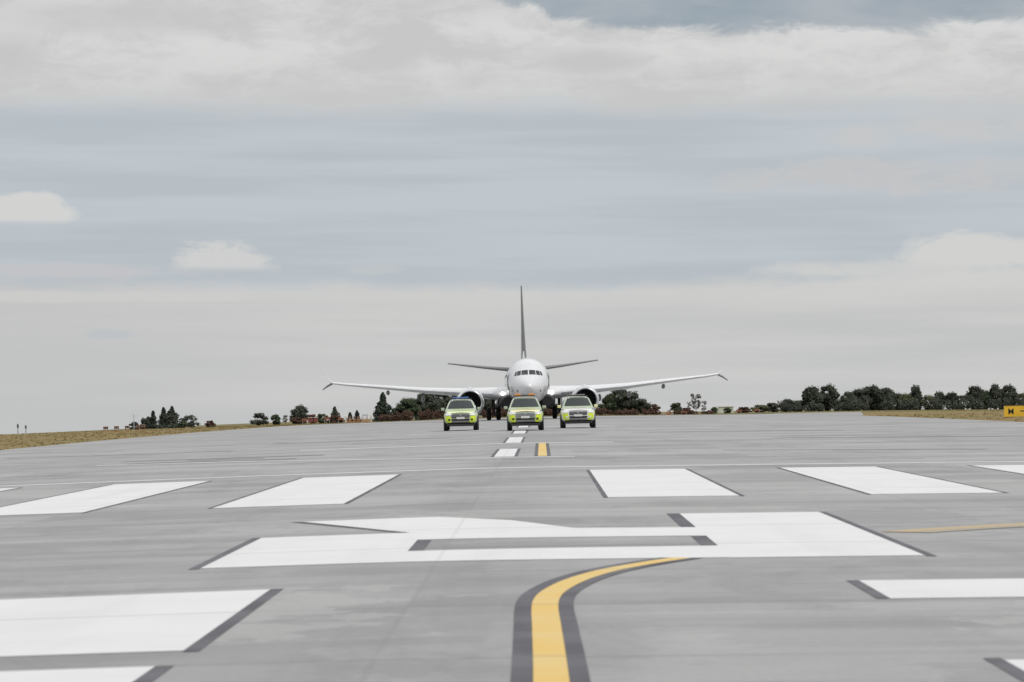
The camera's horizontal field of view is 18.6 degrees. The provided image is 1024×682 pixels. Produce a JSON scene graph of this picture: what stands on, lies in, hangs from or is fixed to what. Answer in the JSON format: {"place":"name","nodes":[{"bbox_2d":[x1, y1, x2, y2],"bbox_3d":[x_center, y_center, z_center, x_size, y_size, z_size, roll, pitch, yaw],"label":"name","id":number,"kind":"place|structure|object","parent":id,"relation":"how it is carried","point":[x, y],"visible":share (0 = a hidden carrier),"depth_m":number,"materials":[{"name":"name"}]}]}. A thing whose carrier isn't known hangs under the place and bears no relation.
{"place":"outdoors","nodes":[
{"label":"outdoors","id":0,"kind":"place"},
{"bbox_2d":[0,414,1023,681],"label":"runway","id":1,"kind":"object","parent":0,"point":[816,618],"visible":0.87,"depth_m":34.17,"materials":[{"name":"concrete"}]},
{"bbox_2d":[0,666,154,681],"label":"runway marking","id":2,"kind":"object","parent":1,"relation":"on","point":[119,674],"visible":1,"depth_m":19.41,"materials":[{"name":"white paint"}]},
{"bbox_2d":[0,481,206,514],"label":"threshold bar","id":3,"kind":"object","parent":1,"relation":"on","point":[90,499],"visible":1,"depth_m":59.71,"materials":[{"name":"white paint"}]},
{"bbox_2d":[0,589,269,656],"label":"runway letter","id":4,"kind":"object","parent":1,"relation":"on","point":[112,624],"visible":1,"depth_m":24.28,"materials":[{"name":"white paint"}]},
{"bbox_2d":[82,481,209,512],"bbox_3d":[-6.945,3.002,61.323,0.075,0.001,20.000,-1,-1,1],"label":"bar border","id":5,"kind":"object","parent":1,"relation":"on","point":[143,497],"visible":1,"depth_m":58.73,"materials":[{"name":"black paint"}]},
{"bbox_2d":[133,665,173,681],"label":"letter border","id":6,"kind":"object","parent":1,"relation":"on","point":[154,673],"visible":1,"depth_m":19.30,"materials":[{"name":"black paint"}]},
{"bbox_2d":[134,458,296,463],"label":"tyre mark","id":7,"kind":"object","parent":1,"relation":"on","point":[210,461],"visible":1,"depth_m":98.51,"materials":[{"name":"rubber"}]},
{"bbox_2d":[123,455,314,461],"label":"tyre mark","id":8,"kind":"object","parent":1,"relation":"on","point":[219,458],"visible":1,"depth_m":103.67,"materials":[{"name":"rubber"}]},
{"bbox_2d":[188,538,259,569],"bbox_3d":[-3.206,2.385,35.394,0.107,0.001,7.200,-1,-1,1],"label":"number border","id":9,"kind":"object","parent":1,"relation":"on","point":[215,558],"visible":1,"depth_m":34.83,"materials":[{"name":"black paint"}]},
{"bbox_2d":[182,589,281,651],"bbox_3d":[-2.123,2.144,24.436,0.112,0.001,6.900,-1,-1,1],"label":"letter border","id":10,"kind":"object","parent":1,"relation":"on","point":[211,636],"visible":1,"depth_m":23.70,"materials":[{"name":"black paint"}]},
{"bbox_2d":[207,478,300,508],"bbox_3d":[-4.867,2.928,61.305,0.075,0.001,20.000,-1,-1,1],"label":"bar border","id":11,"kind":"object","parent":1,"relation":"on","point":[252,494],"visible":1,"depth_m":58.44,"materials":[{"name":"black paint"}]},
{"bbox_2d":[214,474,397,507],"bbox_3d":[-3.748,2.886,61.217,2.160,0.025,19.700,-1,-1,1],"label":"threshold bar","id":12,"kind":"object","parent":1,"relation":"on","point":[323,490],"visible":1,"depth_m":58.87,"materials":[{"name":"white paint"}]},
{"bbox_2d":[97,456,574,465],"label":"transverse line","id":13,"kind":"object","parent":1,"relation":"on","point":[347,459],"visible":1,"depth_m":92.48,"materials":[{"name":"paint"}]},
{"bbox_2d":[294,522,399,532],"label":"number border","id":14,"kind":"object","parent":1,"relation":"on","point":[347,527],"visible":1,"depth_m":41.45,"materials":[{"name":"black paint"}]},
{"bbox_2d":[344,474,401,503],"bbox_3d":[-2.627,2.848,61.285,0.075,0.001,20.000,-1,-1,1],"label":"bar border","id":15,"kind":"object","parent":1,"relation":"on","point":[357,497],"visible":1,"depth_m":58.94,"materials":[{"name":"black paint"}]},
{"bbox_2d":[408,539,431,550],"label":"number border","id":16,"kind":"object","parent":1,"relation":"on","point":[420,545],"visible":1,"depth_m":35.48,"materials":[{"name":"black paint"}]},
{"bbox_2d":[299,442,589,450],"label":"transverse line","id":17,"kind":"object","parent":1,"relation":"on","point":[449,445],"visible":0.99,"depth_m":115.74,"materials":[{"name":"paint"}]},
{"bbox_2d":[441,397,480,430],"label":"patrol car","id":18,"kind":"object","parent":1,"relation":"on","point":[460,411],"visible":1,"depth_m":171.99,"materials":[{"name":"yellow metal"}]},
{"bbox_2d":[494,449,516,456],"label":"line dash","id":19,"kind":"object","parent":1,"relation":"on","point":[505,452],"visible":1,"depth_m":95.56,"materials":[{"name":"white paint"}]},
{"bbox_2d":[0,461,1023,486],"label":"threshold line","id":20,"kind":"object","parent":1,"relation":"on","point":[515,467],"visible":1,"depth_m":74.54,"materials":[{"name":"paint"}]},
{"bbox_2d":[505,437,522,442],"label":"line dash","id":21,"kind":"object","parent":1,"relation":"on","point":[514,439],"visible":1,"depth_m":123.73,"materials":[{"name":"white paint"}]},
{"bbox_2d":[322,286,727,419],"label":"airliner","id":22,"kind":"object","parent":1,"relation":"on","point":[524,374],"visible":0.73,"depth_m":273.91,"materials":[{"name":"white paint"}]},
{"bbox_2d":[504,393,545,430],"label":"patrol car","id":23,"kind":"object","parent":1,"relation":"on","point":[524,411],"visible":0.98,"depth_m":161.39,"materials":[{"name":"yellow metal"}]},
{"bbox_2d":[538,443,546,455],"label":"taxi centre line","id":24,"kind":"object","parent":1,"relation":"on","point":[542,450],"visible":1,"depth_m":98.38,"materials":[{"name":"yellow paint"}]},
{"bbox_2d":[202,512,922,567],"bbox_3d":[0.558,2.348,37.935,7.370,0.048,12.350,-1,-1,1],"label":"runway number","id":25,"kind":"object","parent":1,"relation":"on","point":[783,534],"visible":1,"depth_m":36.03,"materials":[{"name":"white paint"}]},
{"bbox_2d":[557,394,597,427],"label":"patrol car","id":26,"kind":"object","parent":1,"relation":"on","point":[576,408],"visible":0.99,"depth_m":170.43,"materials":[{"name":"yellow paint"}]},
{"bbox_2d":[511,557,670,681],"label":"lead line border","id":27,"kind":"object","parent":1,"relation":"on","point":[522,663],"visible":1,"depth_m":22.28,"materials":[{"name":"black paint"}]},
{"bbox_2d":[587,470,607,497],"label":"bar border","id":28,"kind":"object","parent":1,"relation":"on","point":[602,492],"visible":1,"depth_m":59.02,"materials":[{"name":"black paint"}]},
{"bbox_2d":[531,557,684,681],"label":"taxi lead line","id":29,"kind":"object","parent":1,"relation":"on","point":[549,660],"visible":1,"depth_m":22.24,"materials":[{"name":"yellow paint"}]},
{"bbox_2d":[559,558,696,681],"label":"lead line border","id":30,"kind":"object","parent":1,"relation":"on","point":[577,664],"visible":1,"depth_m":22.21,"materials":[{"name":"black paint"}]},
{"bbox_2d":[590,469,738,496],"bbox_3d":[2.751,2.734,61.298,2.160,0.025,19.700,-1,-1,1],"label":"threshold bar","id":31,"kind":"object","parent":1,"relation":"on","point":[644,482],"visible":1,"depth_m":58.92,"materials":[{"name":"white paint"}]},
{"bbox_2d":[667,513,694,526],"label":"number border","id":32,"kind":"object","parent":1,"relation":"on","point":[680,519],"visible":1,"depth_m":41.39,"materials":[{"name":"black paint"}]},
{"bbox_2d":[692,535,715,544],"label":"number border","id":33,"kind":"object","parent":1,"relation":"on","point":[703,540],"visible":1,"depth_m":35.55,"materials":[{"name":"black paint"}]},
{"bbox_2d":[686,469,743,495],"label":"bar border","id":34,"kind":"object","parent":1,"relation":"on","point":[729,489],"visible":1,"depth_m":58.37,"materials":[{"name":"black paint"}]},
{"bbox_2d":[682,430,809,431],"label":"tyre mark","id":35,"kind":"object","parent":1,"relation":"on","point":[778,430],"visible":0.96,"depth_m":146.05,"materials":[{"name":"rubber"}]},
{"bbox_2d":[776,467,868,493],"bbox_3d":[5.950,2.694,61.208,0.075,0.001,20.000,-1,-1,1],"label":"bar border","id":36,"kind":"object","parent":1,"relation":"on","point":[824,481],"visible":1,"depth_m":59.18,"materials":[{"name":"black paint"}]},
{"bbox_2d":[803,449,890,449],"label":"tyre mark","id":37,"kind":"object","parent":1,"relation":"on","point":[846,449],"visible":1,"depth_m":93.48,"materials":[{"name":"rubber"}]},
{"bbox_2d":[847,580,888,597],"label":"letter border","id":38,"kind":"object","parent":1,"relation":"on","point":[867,589],"visible":1,"depth_m":26.26,"materials":[{"name":"black paint"}]},
{"bbox_2d":[790,436,964,437],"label":"tyre mark","id":39,"kind":"object","parent":1,"relation":"on","point":[920,436],"visible":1,"depth_m":120.15,"materials":[{"name":"rubber"}]},
{"bbox_2d":[821,512,935,555],"bbox_3d":[4.293,2.280,37.726,0.097,0.001,12.400,-1,-1,1],"label":"number border","id":40,"kind":"object","parent":1,"relation":"on","point":[884,536],"visible":1,"depth_m":36.26,"materials":[{"name":"black paint"}]},
{"bbox_2d":[783,466,1002,493],"bbox_3d":[7.071,2.680,61.208,2.160,0.026,19.700,-1,-1,1],"label":"threshold bar","id":41,"kind":"object","parent":1,"relation":"on","point":[874,480],"visible":1,"depth_m":58.88,"materials":[{"name":"white paint"}]},
{"bbox_2d":[859,578,1023,597],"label":"runway letter","id":42,"kind":"object","parent":1,"relation":"on","point":[952,588],"visible":1,"depth_m":26.34,"materials":[{"name":"white paint"}]},
{"bbox_2d":[875,466,1007,492],"bbox_3d":[8.191,2.667,61.188,0.075,0.001,20.000,-1,-1,1],"label":"bar border","id":43,"kind":"object","parent":1,"relation":"on","point":[944,480],"visible":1,"depth_m":58.91,"materials":[{"name":"black paint"}]},
{"bbox_2d":[884,523,1023,531],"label":"taxi lead line","id":44,"kind":"object","parent":1,"relation":"on","point":[955,527],"visible":1,"depth_m":38.07,"materials":[{"name":"yellow paint"}]},
{"bbox_2d":[921,525,1023,532],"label":"lead line border","id":45,"kind":"object","parent":1,"relation":"on","point":[972,528],"visible":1,"depth_m":37.74,"materials":[{"name":"black paint"}]},
{"bbox_2d":[971,465,1023,473],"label":"threshold bar","id":46,"kind":"object","parent":1,"relation":"on","point":[1016,468],"visible":1,"depth_m":68.60,"materials":[{"name":"white paint"}]},
{"bbox_2d":[984,658,1023,681],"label":"letter border","id":47,"kind":"object","parent":1,"relation":"on","point":[1010,668],"visible":1,"depth_m":18.64,"materials":[{"name":"black paint"}]},
{"bbox_2d":[1006,659,1023,669],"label":"runway letter","id":48,"kind":"object","parent":1,"relation":"on","point":[1019,664],"visible":1,"depth_m":18.91,"materials":[{"name":"white paint"}]},
{"bbox_2d":[0,409,1023,449],"bbox_3d":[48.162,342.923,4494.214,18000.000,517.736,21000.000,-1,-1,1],"label":"ground","id":49,"kind":"structure","parent":0,"point":[904,413],"depth_m":264.60,"materials":[{"name":"brown plant"}]},
{"bbox_2d":[139,418,149,428],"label":"shrub","id":50,"kind":"object","parent":49,"relation":"on","point":[145,421],"visible":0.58,"depth_m":430.06,"materials":[{"name":"green plant"}]},
{"bbox_2d":[149,411,159,428],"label":"conifer tree","id":51,"kind":"object","parent":49,"relation":"on","point":[153,423],"visible":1,"depth_m":440.10,"materials":[{"name":"green plant"}]},
{"bbox_2d":[157,407,166,428],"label":"conifer tree","id":52,"kind":"object","parent":49,"relation":"on","point":[162,418],"visible":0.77,"depth_m":445.00,"materials":[{"name":"green plant"}]},
{"bbox_2d":[161,406,185,427],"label":"conifer tree","id":53,"kind":"object","parent":49,"relation":"on","point":[172,417],"visible":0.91,"depth_m":439.87,"materials":[{"name":"green plant"}]},
{"bbox_2d":[178,414,198,427],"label":"shrub","id":54,"kind":"object","parent":49,"relation":"on","point":[191,423],"visible":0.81,"depth_m":439.98,"materials":[{"name":"green plant"}]},
{"bbox_2d":[249,412,268,424],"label":"bushy tree","id":55,"kind":"object","parent":49,"relation":"on","point":[264,418],"visible":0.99,"depth_m":449.86,"materials":[{"name":"green plant"}]},
{"bbox_2d":[270,414,280,424],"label":"shrub","id":56,"kind":"object","parent":49,"relation":"on","point":[276,417],"visible":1,"depth_m":449.98,"materials":[{"name":"green plant"}]},
{"bbox_2d":[289,417,305,423],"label":"shrub","id":57,"kind":"object","parent":49,"relation":"on","point":[296,420],"visible":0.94,"depth_m":459.67,"materials":[{"name":"brown plant"}]},
{"bbox_2d":[289,404,309,423],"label":"bushy tree","id":58,"kind":"object","parent":49,"relation":"on","point":[300,411],"visible":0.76,"depth_m":469.53,"materials":[{"name":"green plant"}]},
{"bbox_2d":[317,413,327,422],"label":"shrub","id":59,"kind":"object","parent":49,"relation":"on","point":[320,418],"visible":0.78,"depth_m":469.71,"materials":[{"name":"green plant"}]},
{"bbox_2d":[326,415,345,422],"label":"shrub","id":60,"kind":"object","parent":49,"relation":"on","point":[335,418],"visible":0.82,"depth_m":461.46,"materials":[{"name":"green plant"}]},
{"bbox_2d":[344,414,371,422],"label":"antenna frame","id":61,"kind":"object","parent":49,"relation":"on","point":[353,419],"visible":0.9,"depth_m":455.05,"materials":[{"name":"orange paint"}]},
{"bbox_2d":[372,392,392,421],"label":"conifer tree","id":62,"kind":"object","parent":49,"relation":"on","point":[382,407],"visible":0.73,"depth_m":479.56,"materials":[{"name":"green plant"}]},
{"bbox_2d":[395,397,421,419],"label":"broadleaf tree","id":63,"kind":"object","parent":49,"relation":"on","point":[408,404],"visible":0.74,"depth_m":478.91,"materials":[{"name":"green plant"}]},
{"bbox_2d":[378,409,444,420],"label":"hedge","id":64,"kind":"object","parent":49,"relation":"on","point":[409,415],"visible":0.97,"depth_m":469.65,"materials":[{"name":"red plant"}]},
{"bbox_2d":[414,393,443,419],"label":"broadleaf tree","id":65,"kind":"object","parent":49,"relation":"on","point":[431,402],"visible":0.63,"depth_m":488.57,"materials":[{"name":"green plant"}]},
{"bbox_2d":[434,394,451,418],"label":"broadleaf tree","id":66,"kind":"object","parent":49,"relation":"on","point":[446,398],"visible":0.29,"depth_m":493.58,"materials":[{"name":"green plant"}]},
{"bbox_2d":[478,399,496,416],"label":"broadleaf tree","id":67,"kind":"object","parent":49,"relation":"on","point":[487,403],"visible":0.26,"depth_m":498.58,"materials":[{"name":"green plant"}]},
{"bbox_2d":[481,407,557,417],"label":"hedge","id":68,"kind":"object","parent":49,"relation":"on","point":[548,412],"visible":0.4,"depth_m":469.98,"materials":[{"name":"brown plant"}]},
{"bbox_2d":[600,392,618,414],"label":"broadleaf tree","id":69,"kind":"object","parent":49,"relation":"on","point":[606,399],"visible":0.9,"depth_m":498.87,"materials":[{"name":"green plant"}]},
{"bbox_2d":[607,389,634,414],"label":"broadleaf tree","id":70,"kind":"object","parent":49,"relation":"on","point":[621,394],"visible":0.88,"depth_m":498.64,"materials":[{"name":"green plant"}]},
{"bbox_2d":[594,408,655,414],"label":"hedge","id":71,"kind":"object","parent":49,"relation":"on","point":[632,411],"visible":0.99,"depth_m":469.27,"materials":[{"name":"brown plant"}]},
{"bbox_2d":[622,391,644,410],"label":"broadleaf tree","id":72,"kind":"object","parent":49,"relation":"on","point":[636,403],"visible":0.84,"depth_m":498.75,"materials":[{"name":"green plant"}]},
{"bbox_2d":[636,397,651,413],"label":"bushy tree","id":73,"kind":"object","parent":49,"relation":"on","point":[646,405],"visible":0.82,"depth_m":499.07,"materials":[{"name":"green plant"}]},
{"bbox_2d":[670,402,682,410],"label":"broadleaf tree","id":74,"kind":"object","parent":49,"relation":"on","point":[676,406],"visible":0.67,"depth_m":499.30,"materials":[{"name":"green plant"}]},
{"bbox_2d":[654,409,714,414],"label":"hedge","id":75,"kind":"object","parent":49,"relation":"on","point":[690,412],"visible":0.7,"depth_m":467.49,"materials":[{"name":"brown plant"}]},
{"bbox_2d":[690,393,701,408],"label":"poplar tree","id":76,"kind":"object","parent":49,"relation":"on","point":[694,402],"visible":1,"depth_m":519.43,"materials":[{"name":"green plant"}]},
{"bbox_2d":[717,406,733,412],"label":"hut","id":77,"kind":"object","parent":49,"relation":"on","point":[720,409],"visible":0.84,"depth_m":503.68,"materials":[{"name":"white paint"}]},
{"bbox_2d":[737,406,752,412],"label":"shrub","id":78,"kind":"object","parent":49,"relation":"on","point":[745,409],"visible":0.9,"depth_m":499.21,"materials":[{"name":"green plant"}]},
{"bbox_2d":[750,404,768,412],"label":"shrub","id":79,"kind":"object","parent":49,"relation":"on","point":[763,407],"visible":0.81,"depth_m":499.00,"materials":[{"name":"green plant"}]},
{"bbox_2d":[765,403,778,411],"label":"shrub","id":80,"kind":"object","parent":49,"relation":"on","point":[771,406],"visible":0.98,"depth_m":499.36,"materials":[{"name":"green plant"}]},
{"bbox_2d":[775,400,844,411],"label":"hedge","id":81,"kind":"object","parent":49,"relation":"on","point":[814,406],"visible":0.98,"depth_m":497.21,"materials":[{"name":"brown plant"}]},
{"bbox_2d":[801,385,823,411],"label":"broadleaf tree","id":82,"kind":"object","parent":49,"relation":"on","point":[810,394],"visible":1,"depth_m":498.50,"materials":[{"name":"green plant"}]},
{"bbox_2d":[818,383,839,410],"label":"broadleaf tree","id":83,"kind":"object","parent":49,"relation":"on","point":[831,395],"visible":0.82,"depth_m":503.61,"materials":[{"name":"green plant"}]},
{"bbox_2d":[836,391,857,410],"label":"broadleaf tree","id":84,"kind":"object","parent":49,"relation":"on","point":[850,395],"visible":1,"depth_m":498.90,"materials":[{"name":"green plant"}]},
{"bbox_2d":[847,387,870,410],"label":"broadleaf tree","id":85,"kind":"object","parent":49,"relation":"on","point":[861,392],"visible":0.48,"depth_m":503.31,"materials":[{"name":"green plant"}]},
{"bbox_2d":[857,384,883,410],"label":"broadleaf tree","id":86,"kind":"object","parent":49,"relation":"on","point":[872,390],"visible":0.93,"depth_m":503.46,"materials":[{"name":"green plant"}]},
{"bbox_2d":[841,396,905,410],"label":"hedge","id":87,"kind":"object","parent":49,"relation":"on","point":[890,404],"visible":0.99,"depth_m":497.00,"materials":[{"name":"green plant"}]},
{"bbox_2d":[872,387,896,409],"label":"broadleaf tree","id":88,"kind":"object","parent":49,"relation":"on","point":[888,392],"visible":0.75,"depth_m":503.12,"materials":[{"name":"green plant"}]},
{"bbox_2d":[892,392,901,409],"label":"broadleaf tree","id":89,"kind":"object","parent":49,"relation":"on","point":[896,400],"visible":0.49,"depth_m":503.37,"materials":[{"name":"green plant"}]},
{"bbox_2d":[898,392,915,409],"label":"bushy tree","id":90,"kind":"object","parent":49,"relation":"on","point":[905,396],"visible":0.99,"depth_m":499.01,"materials":[{"name":"green plant"}]},
{"bbox_2d":[910,384,923,409],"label":"broadleaf tree","id":91,"kind":"object","parent":49,"relation":"on","point":[916,392],"visible":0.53,"depth_m":503.61,"materials":[{"name":"green plant"}]},
{"bbox_2d":[920,394,934,409],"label":"bushy tree","id":92,"kind":"object","parent":49,"relation":"on","point":[928,397],"visible":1,"depth_m":499.15,"materials":[{"name":"green plant"}]},
{"bbox_2d":[905,397,967,409],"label":"hedge","id":93,"kind":"object","parent":49,"relation":"on","point":[914,404],"visible":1,"depth_m":497.17,"materials":[{"name":"green plant"}]},
{"bbox_2d":[933,390,947,409],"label":"broadleaf tree","id":94,"kind":"object","parent":49,"relation":"on","point":[941,396],"visible":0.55,"depth_m":503.74,"materials":[{"name":"green plant"}]},
{"bbox_2d":[945,391,960,409],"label":"broadleaf tree","id":95,"kind":"object","parent":49,"relation":"on","point":[952,396],"visible":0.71,"depth_m":503.53,"materials":[{"name":"green plant"}]},
{"bbox_2d":[957,395,970,409],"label":"bushy tree","id":96,"kind":"object","parent":49,"relation":"on","point":[965,397],"visible":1,"depth_m":498.83,"materials":[{"name":"green plant"}]},
{"bbox_2d":[966,384,985,409],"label":"broadleaf tree","id":97,"kind":"object","parent":49,"relation":"on","point":[974,391],"visible":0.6,"depth_m":503.40,"materials":[{"name":"green plant"}]},
{"bbox_2d":[978,390,992,409],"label":"broadleaf tree","id":98,"kind":"object","parent":49,"relation":"on","point":[988,397],"visible":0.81,"depth_m":503.45,"materials":[{"name":"green plant"}]},
{"bbox_2d":[968,395,1023,409],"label":"hedge","id":99,"kind":"object","parent":49,"relation":"on","point":[979,404],"visible":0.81,"depth_m":497.17,"materials":[{"name":"green plant"}]},
{"bbox_2d":[988,383,1003,408],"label":"broadleaf tree","id":100,"kind":"object","parent":49,"relation":"on","point":[995,392],"visible":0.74,"depth_m":503.50,"materials":[{"name":"green plant"}]},
{"bbox_2d":[1001,383,1017,406],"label":"broadleaf tree","id":101,"kind":"object","parent":49,"relation":"on","point":[1011,391],"visible":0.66,"depth_m":503.40,"materials":[{"name":"green plant"}]},
{"bbox_2d":[1003,405,1023,417],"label":"taxiway sign","id":102,"kind":"object","parent":49,"relation":"on","point":[1013,411],"visible":0.98,"depth_m":204.54,"materials":[{"name":"metal"}]},
{"bbox_2d":[0,0,1023,433],"label":"sky","id":103,"kind":"structure","parent":0,"point":[206,206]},
{"bbox_2d":[776,412,862,414],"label":"taxiway","id":104,"kind":"structure","parent":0,"point":[842,413],"depth_m":333.70,"materials":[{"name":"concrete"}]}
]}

